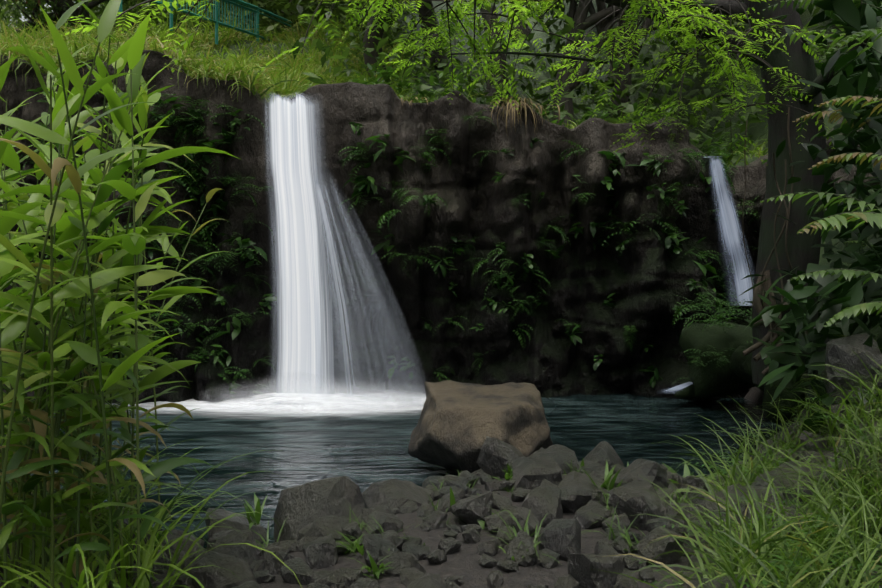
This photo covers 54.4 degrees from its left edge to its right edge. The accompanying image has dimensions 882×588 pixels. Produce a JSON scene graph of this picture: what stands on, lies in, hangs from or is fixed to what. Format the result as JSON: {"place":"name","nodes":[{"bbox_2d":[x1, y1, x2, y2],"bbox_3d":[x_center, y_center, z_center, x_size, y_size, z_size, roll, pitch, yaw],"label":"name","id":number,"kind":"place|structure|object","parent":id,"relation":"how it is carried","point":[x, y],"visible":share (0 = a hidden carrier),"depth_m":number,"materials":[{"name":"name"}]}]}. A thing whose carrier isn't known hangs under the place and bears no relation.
{"place":"outdoors","nodes":[
{"label":"outdoors","id":0,"kind":"place"},
{"bbox_2d":[1,0,537,30],"label":"sky","id":1,"kind":"structure","parent":0,"point":[5,0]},
{"bbox_2d":[203,372,425,412],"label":"water splash","id":2,"kind":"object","parent":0,"point":[338,392],"depth_m":12.23,"materials":[{"name":"white liquid"}]},
{"bbox_2d":[1,390,793,548],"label":"water","id":3,"kind":"structure","parent":0,"point":[363,450],"depth_m":9.60,"materials":[{"name":"blue liquid"}]},
{"bbox_2d":[219,392,421,419],"bbox_3d":[-1.423,1.534,12.180,4.150,0.186,2.469,0,0,1],"label":"foam","id":4,"kind":"object","parent":3,"relation":"on","point":[307,400],"visible":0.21,"depth_m":12.39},
{"bbox_2d":[674,321,823,423],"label":"mossy boulders","id":5,"kind":"object","parent":3,"relation":"in","point":[722,379],"visible":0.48,"depth_m":11.96,"materials":[{"name":"green stone"}]},
{"bbox_2d":[0,50,880,404],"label":"cliff","id":6,"kind":"structure","parent":0,"point":[644,278],"depth_m":13.93,"materials":[{"name":"black stone"}]},
{"bbox_2d":[262,93,424,404],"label":"waterfall","id":7,"kind":"object","parent":6,"relation":"attached to","point":[304,344],"visible":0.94,"depth_m":13.09,"materials":[{"name":"white liquid"}]},
{"bbox_2d":[2,79,759,389],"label":"cliff ferns","id":8,"kind":"object","parent":6,"relation":"on","point":[191,111],"visible":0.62,"depth_m":13.54,"materials":[{"name":"green plant"}]},
{"bbox_2d":[401,95,559,135],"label":"dry tufts","id":9,"kind":"object","parent":6,"relation":"on","point":[514,107],"visible":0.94,"depth_m":13.71,"materials":[{"name":"brown plant"}]},
{"bbox_2d":[665,156,753,392],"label":"small waterfall","id":10,"kind":"structure","parent":6,"relation":"on","point":[730,225],"depth_m":13.90,"materials":[{"name":"white liquid"}]},
{"bbox_2d":[0,0,881,587],"bbox_3d":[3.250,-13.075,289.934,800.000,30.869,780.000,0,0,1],"label":"ground","id":11,"kind":"structure","parent":0,"point":[468,566],"depth_m":19.59,"materials":[{"name":"brown soil"}]},
{"bbox_2d":[11,0,78,23],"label":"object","id":12,"kind":"object","parent":11,"relation":"on","point":[38,1],"visible":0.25,"depth_m":38.09,"materials":[{"name":"green plant"}]},
{"bbox_2d":[0,0,300,587],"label":"plant","id":13,"kind":"object","parent":11,"relation":"on","point":[107,274],"depth_m":3.34,"materials":[{"name":"green plant"}]},
{"bbox_2d":[119,0,291,44],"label":"railing","id":14,"kind":"object","parent":11,"relation":"on","point":[238,28],"visible":0.77,"depth_m":29.02,"materials":[{"name":"teal metal"}]},
{"bbox_2d":[0,6,767,166],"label":"cliff top grass","id":15,"kind":"structure","parent":11,"relation":"on","point":[283,77],"depth_m":22.49,"materials":[{"name":"green plant"}]},
{"bbox_2d":[0,0,818,71],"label":"trees","id":16,"kind":"object","parent":11,"relation":"on","point":[278,7],"visible":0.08,"depth_m":35.82,"materials":[{"name":"green plant"}]},
{"bbox_2d":[0,0,881,163],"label":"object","id":17,"kind":"object","parent":11,"relation":"on","point":[634,86],"depth_m":20.96,"materials":[{"name":"green plant"}]},
{"bbox_2d":[0,332,881,587],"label":"shore rocks","id":18,"kind":"object","parent":11,"relation":"on","point":[313,509],"visible":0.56,"depth_m":4.71,"materials":[{"name":"grey stone"}]},
{"bbox_2d":[1,427,881,586],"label":"plants","id":19,"kind":"object","parent":11,"relation":"on","point":[256,518],"visible":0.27,"depth_m":4.77,"materials":[{"name":"green plant"}]},
{"bbox_2d":[408,380,552,472],"bbox_3d":[0.355,1.186,7.635,1.350,0.736,1.127,0,0,1],"label":"boulder","id":20,"kind":"object","parent":11,"relation":"on","point":[458,423],"visible":0.79,"depth_m":7.34,"materials":[{"name":"brown stone"}]},
{"bbox_2d":[352,57,753,161],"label":"shrubs","id":21,"kind":"object","parent":11,"relation":"on","point":[431,80],"visible":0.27,"depth_m":16.62,"materials":[{"name":"green plant"}]},
{"bbox_2d":[452,0,871,384],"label":"tree","id":22,"kind":"object","parent":11,"relation":"on","point":[803,253],"visible":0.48,"depth_m":9.21,"materials":[{"name":"brown plant"}]},
{"bbox_2d":[61,0,834,161],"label":"canopy","id":23,"kind":"object","parent":22,"relation":"attached to","point":[634,6],"depth_m":8.41,"materials":[{"name":"green plant"}]},
{"bbox_2d":[742,107,808,374],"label":"roots","id":24,"kind":"object","parent":22,"relation":"attached to","point":[757,302],"visible":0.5,"depth_m":9.17,"materials":[{"name":"brown plant"}]},
{"bbox_2d":[594,326,881,587],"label":"grass","id":25,"kind":"structure","parent":11,"relation":"on","point":[755,547],"depth_m":3.99,"materials":[{"name":"green plant"}]},
{"bbox_2d":[635,388,881,587],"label":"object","id":26,"kind":"object","parent":11,"relation":"on","point":[781,567],"visible":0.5,"depth_m":3.90,"materials":[{"name":"green plant"}]},
{"bbox_2d":[739,0,881,432],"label":"understory","id":27,"kind":"object","parent":11,"relation":"on","point":[827,290],"visible":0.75,"depth_m":6.66,"materials":[{"name":"green plant"}]},
{"bbox_2d":[760,0,881,326],"bbox_3d":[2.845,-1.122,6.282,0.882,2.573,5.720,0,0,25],"label":"ferns","id":28,"kind":"object","parent":11,"relation":"on","point":[864,308],"visible":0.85,"depth_m":4.69,"materials":[{"name":"green plant"}]}
]}

